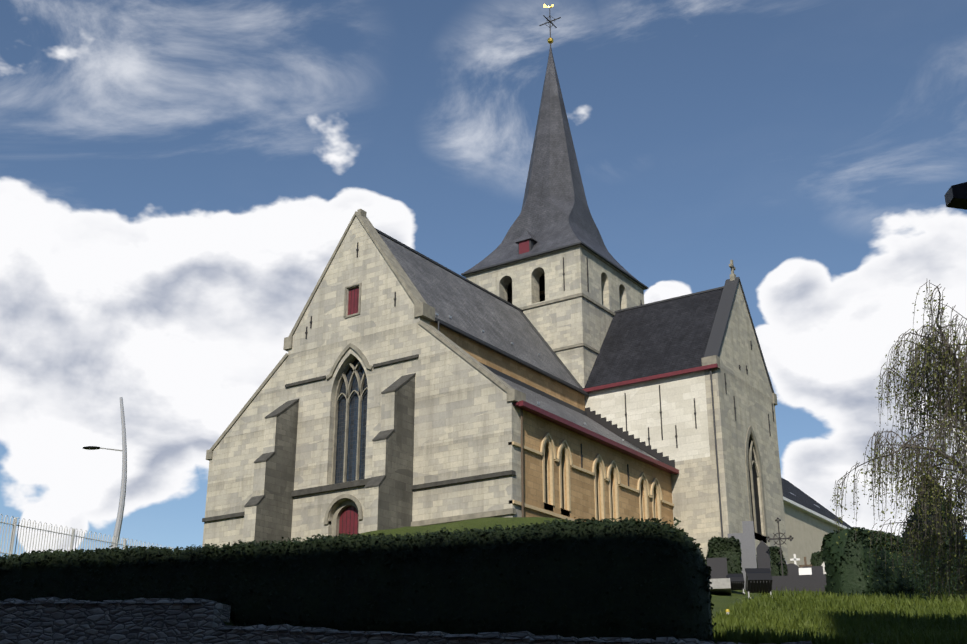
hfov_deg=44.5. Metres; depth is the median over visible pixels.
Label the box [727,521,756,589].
tall granite grave
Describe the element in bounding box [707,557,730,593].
grave headstone
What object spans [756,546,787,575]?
yew hedge
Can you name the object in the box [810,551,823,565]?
yew hedge
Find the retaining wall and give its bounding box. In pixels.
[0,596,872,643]
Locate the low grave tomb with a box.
[756,541,825,591]
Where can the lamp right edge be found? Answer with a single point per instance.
(955, 196)
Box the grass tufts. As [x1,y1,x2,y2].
[712,587,966,643]
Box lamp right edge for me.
[944,182,966,209]
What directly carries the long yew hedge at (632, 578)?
on the ground
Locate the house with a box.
[781,478,850,566]
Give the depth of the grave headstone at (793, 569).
49.07 m
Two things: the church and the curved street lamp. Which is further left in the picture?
the curved street lamp
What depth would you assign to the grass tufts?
24.55 m
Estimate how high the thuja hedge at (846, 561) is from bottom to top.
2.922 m
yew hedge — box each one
[0,517,715,641]
[705,536,742,573]
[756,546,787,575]
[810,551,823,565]
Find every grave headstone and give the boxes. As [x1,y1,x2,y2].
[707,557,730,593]
[787,563,798,575]
[802,566,822,574]
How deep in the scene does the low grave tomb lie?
46.02 m
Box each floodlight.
[726,574,744,594]
[745,568,772,598]
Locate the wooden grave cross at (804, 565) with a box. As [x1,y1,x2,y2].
[799,557,811,567]
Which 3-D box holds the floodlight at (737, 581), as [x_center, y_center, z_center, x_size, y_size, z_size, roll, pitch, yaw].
[8.905,9.262,41.833,0.595,0.740,0.446,-1,-21,2]
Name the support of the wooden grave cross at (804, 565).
on the ground
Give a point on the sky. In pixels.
(179, 179)
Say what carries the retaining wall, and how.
on the ground
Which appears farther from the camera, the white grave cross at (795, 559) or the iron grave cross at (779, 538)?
the white grave cross at (795, 559)
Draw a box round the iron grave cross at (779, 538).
[766,517,793,575]
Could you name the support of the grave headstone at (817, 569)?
on the ground
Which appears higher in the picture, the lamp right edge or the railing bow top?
the lamp right edge
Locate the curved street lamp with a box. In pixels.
[83,397,126,548]
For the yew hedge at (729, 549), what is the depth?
43.68 m
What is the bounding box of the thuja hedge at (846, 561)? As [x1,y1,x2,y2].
[820,526,966,596]
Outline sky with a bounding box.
[0,0,966,556]
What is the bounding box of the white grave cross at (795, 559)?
[790,554,799,564]
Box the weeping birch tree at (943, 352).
[830,280,966,599]
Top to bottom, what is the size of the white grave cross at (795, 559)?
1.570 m
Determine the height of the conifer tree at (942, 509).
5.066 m
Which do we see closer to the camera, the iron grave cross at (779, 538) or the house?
the iron grave cross at (779, 538)
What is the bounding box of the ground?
[222,517,966,625]
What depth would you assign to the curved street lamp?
43.59 m
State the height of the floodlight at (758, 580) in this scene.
1.015 m
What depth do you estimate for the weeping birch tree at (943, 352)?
35.74 m
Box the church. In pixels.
[202,4,788,563]
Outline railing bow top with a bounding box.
[0,514,184,555]
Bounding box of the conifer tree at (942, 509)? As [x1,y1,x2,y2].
[901,475,966,554]

